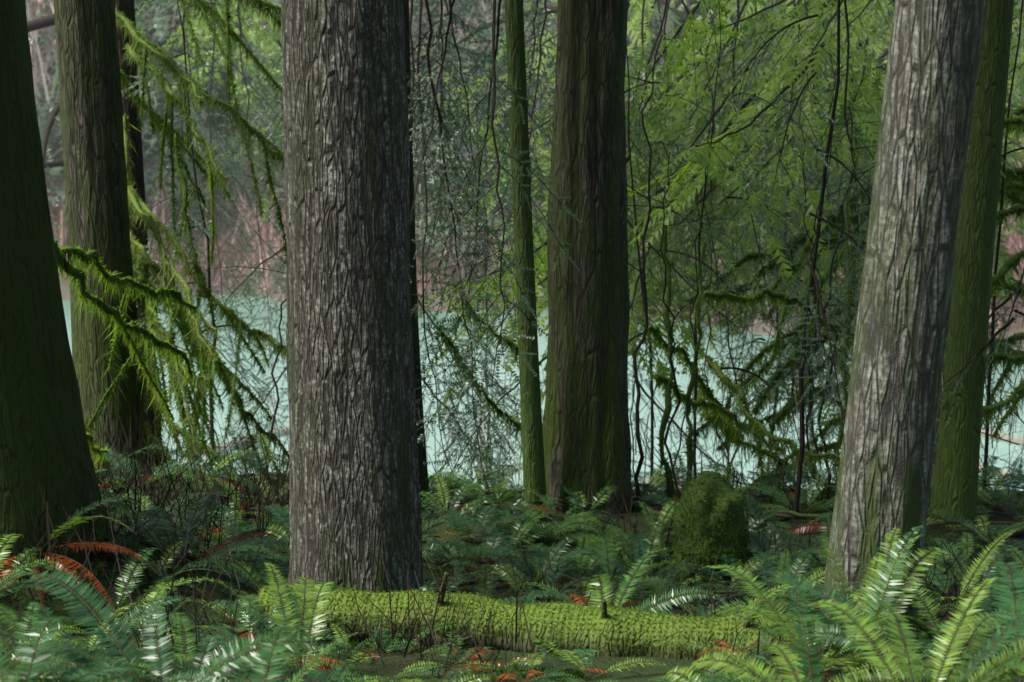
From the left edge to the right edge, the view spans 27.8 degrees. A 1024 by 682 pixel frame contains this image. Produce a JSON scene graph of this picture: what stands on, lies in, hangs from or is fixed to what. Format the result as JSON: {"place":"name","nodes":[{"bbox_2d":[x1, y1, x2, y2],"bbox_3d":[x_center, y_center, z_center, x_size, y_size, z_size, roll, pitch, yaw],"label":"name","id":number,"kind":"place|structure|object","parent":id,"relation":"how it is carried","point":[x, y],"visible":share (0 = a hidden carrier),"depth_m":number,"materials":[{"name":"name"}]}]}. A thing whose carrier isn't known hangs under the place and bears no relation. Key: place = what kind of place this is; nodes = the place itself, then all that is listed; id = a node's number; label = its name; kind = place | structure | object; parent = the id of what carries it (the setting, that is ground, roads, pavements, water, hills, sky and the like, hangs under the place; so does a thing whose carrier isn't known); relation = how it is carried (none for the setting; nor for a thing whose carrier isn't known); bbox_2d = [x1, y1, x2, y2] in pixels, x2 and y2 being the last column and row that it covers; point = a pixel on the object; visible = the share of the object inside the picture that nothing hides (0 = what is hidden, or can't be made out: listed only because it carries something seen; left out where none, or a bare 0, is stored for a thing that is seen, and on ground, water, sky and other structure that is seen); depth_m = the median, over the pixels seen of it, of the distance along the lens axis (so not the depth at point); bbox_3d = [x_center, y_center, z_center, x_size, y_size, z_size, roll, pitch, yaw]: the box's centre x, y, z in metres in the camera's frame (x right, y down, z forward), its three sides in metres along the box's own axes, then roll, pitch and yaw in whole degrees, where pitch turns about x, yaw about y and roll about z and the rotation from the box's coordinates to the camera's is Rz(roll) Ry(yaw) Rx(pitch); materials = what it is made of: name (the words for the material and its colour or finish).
{"place":"outdoors","nodes":[
{"label":"outdoors","id":0,"kind":"place"},
{"bbox_2d":[0,3,1023,681],"bbox_3d":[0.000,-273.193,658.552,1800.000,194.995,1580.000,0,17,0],"label":"terrain","id":1,"kind":"structure","parent":0,"point":[400,663],"depth_m":13.59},
{"bbox_2d":[0,0,113,561],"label":"tree","id":2,"kind":"object","parent":1,"relation":"on","point":[37,372],"visible":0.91,"depth_m":12.33,"materials":[{"name":"green plant"}]},
{"bbox_2d":[54,0,151,475],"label":"tree","id":3,"kind":"object","parent":1,"relation":"on","point":[95,172],"visible":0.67,"depth_m":18.02,"materials":[{"name":"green plant"}]},
{"bbox_2d":[115,0,157,453],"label":"tree","id":4,"kind":"object","parent":1,"relation":"on","point":[126,8],"visible":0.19,"depth_m":20.82,"materials":[{"name":"brown plant"}]},
{"bbox_2d":[281,0,423,592],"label":"fir tree","id":5,"kind":"object","parent":1,"relation":"on","point":[354,481],"visible":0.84,"depth_m":11.64,"materials":[{"name":"grey plant"}]},
{"bbox_2d":[404,0,431,511],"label":"tree","id":6,"kind":"object","parent":1,"relation":"on","point":[423,472],"visible":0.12,"depth_m":16.89,"materials":[{"name":"brown plant"}]},
{"bbox_2d":[0,430,1023,681],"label":"ferns","id":7,"kind":"object","parent":1,"relation":"on","point":[728,672],"depth_m":11.47,"materials":[{"name":"green plant"}]},
{"bbox_2d":[0,0,1023,676],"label":"branches","id":8,"kind":"object","parent":1,"relation":"on","point":[144,466],"visible":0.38,"depth_m":17.02,"materials":[{"name":"brown wood"}]},
{"bbox_2d":[13,467,1021,681],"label":"moss tufts","id":9,"kind":"object","parent":1,"relation":"on","point":[579,674],"visible":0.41,"depth_m":11.66,"materials":[{"name":"green plant"}]},
{"bbox_2d":[25,0,1023,512],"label":"tree foliage","id":10,"kind":"object","parent":1,"relation":"on","point":[457,182],"visible":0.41,"depth_m":18.82,"materials":[{"name":"green plant"}]},
{"bbox_2d":[26,0,1023,337],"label":"bank thickets","id":11,"kind":"object","parent":1,"relation":"on","point":[268,232],"visible":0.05,"depth_m":108.45,"materials":[{"name":"green plant"}]},
{"bbox_2d":[26,0,1023,486],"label":"trees","id":12,"kind":"object","parent":1,"relation":"on","point":[148,168],"depth_m":109.40,"materials":[{"name":"green plant"}]},
{"bbox_2d":[504,0,546,508],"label":"trunk","id":13,"kind":"object","parent":1,"relation":"on","point":[532,449],"visible":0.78,"depth_m":15.85,"materials":[{"name":"green plant"}]},
{"bbox_2d":[256,572,818,660],"bbox_3d":[0.121,1.526,11.568,3.236,0.643,0.416,4,18,13],"label":"fallen log","id":14,"kind":"object","parent":1,"relation":"on","point":[489,641],"visible":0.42,"depth_m":11.48,"materials":[{"name":"green plant"}]},
{"bbox_2d":[54,0,1023,548],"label":"mossy limbs fringe","id":15,"kind":"object","parent":1,"relation":"on","point":[166,298],"visible":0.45,"depth_m":18.44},
{"bbox_2d":[54,0,1023,549],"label":"mossy branches","id":16,"kind":"object","parent":1,"relation":"on","point":[666,316],"visible":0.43,"depth_m":18.38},
{"bbox_2d":[139,0,1023,440],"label":"tree foliage","id":17,"kind":"object","parent":1,"relation":"on","point":[685,66],"visible":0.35,"depth_m":20.80,"materials":[{"name":"green plant"}]},
{"bbox_2d":[542,0,632,514],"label":"fir tree","id":18,"kind":"object","parent":1,"relation":"on","point":[586,418],"visible":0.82,"depth_m":16.16,"materials":[{"name":"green plant"}]},
{"bbox_2d":[672,471,748,587],"bbox_3d":[1.438,1.462,14.983,0.562,1.095,0.557,0,17,0],"label":"mossy stump","id":19,"kind":"object","parent":1,"relation":"on","point":[718,483],"visible":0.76,"depth_m":14.80,"materials":[{"name":"green plant"}]},
{"bbox_2d":[419,217,1023,502],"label":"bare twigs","id":20,"kind":"object","parent":1,"relation":"on","point":[783,432],"visible":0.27,"depth_m":19.96,"materials":[{"name":"plant"}]},
{"bbox_2d":[819,0,986,643],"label":"leaning tree","id":21,"kind":"object","parent":1,"relation":"on","point":[885,470],"visible":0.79,"depth_m":9.80,"materials":[{"name":"grey plant"}]},
{"bbox_2d":[928,0,1013,526],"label":"tree","id":22,"kind":"object","parent":1,"relation":"on","point":[957,452],"visible":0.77,"depth_m":15.33,"materials":[{"name":"green plant"}]},
{"bbox_2d":[62,295,1023,494],"bbox_3d":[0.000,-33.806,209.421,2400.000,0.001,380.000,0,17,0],"label":"river water","id":23,"kind":"structure","parent":0,"point":[682,378],"depth_m":92.87,"materials":[{"name":"teal liquid"}]}
]}

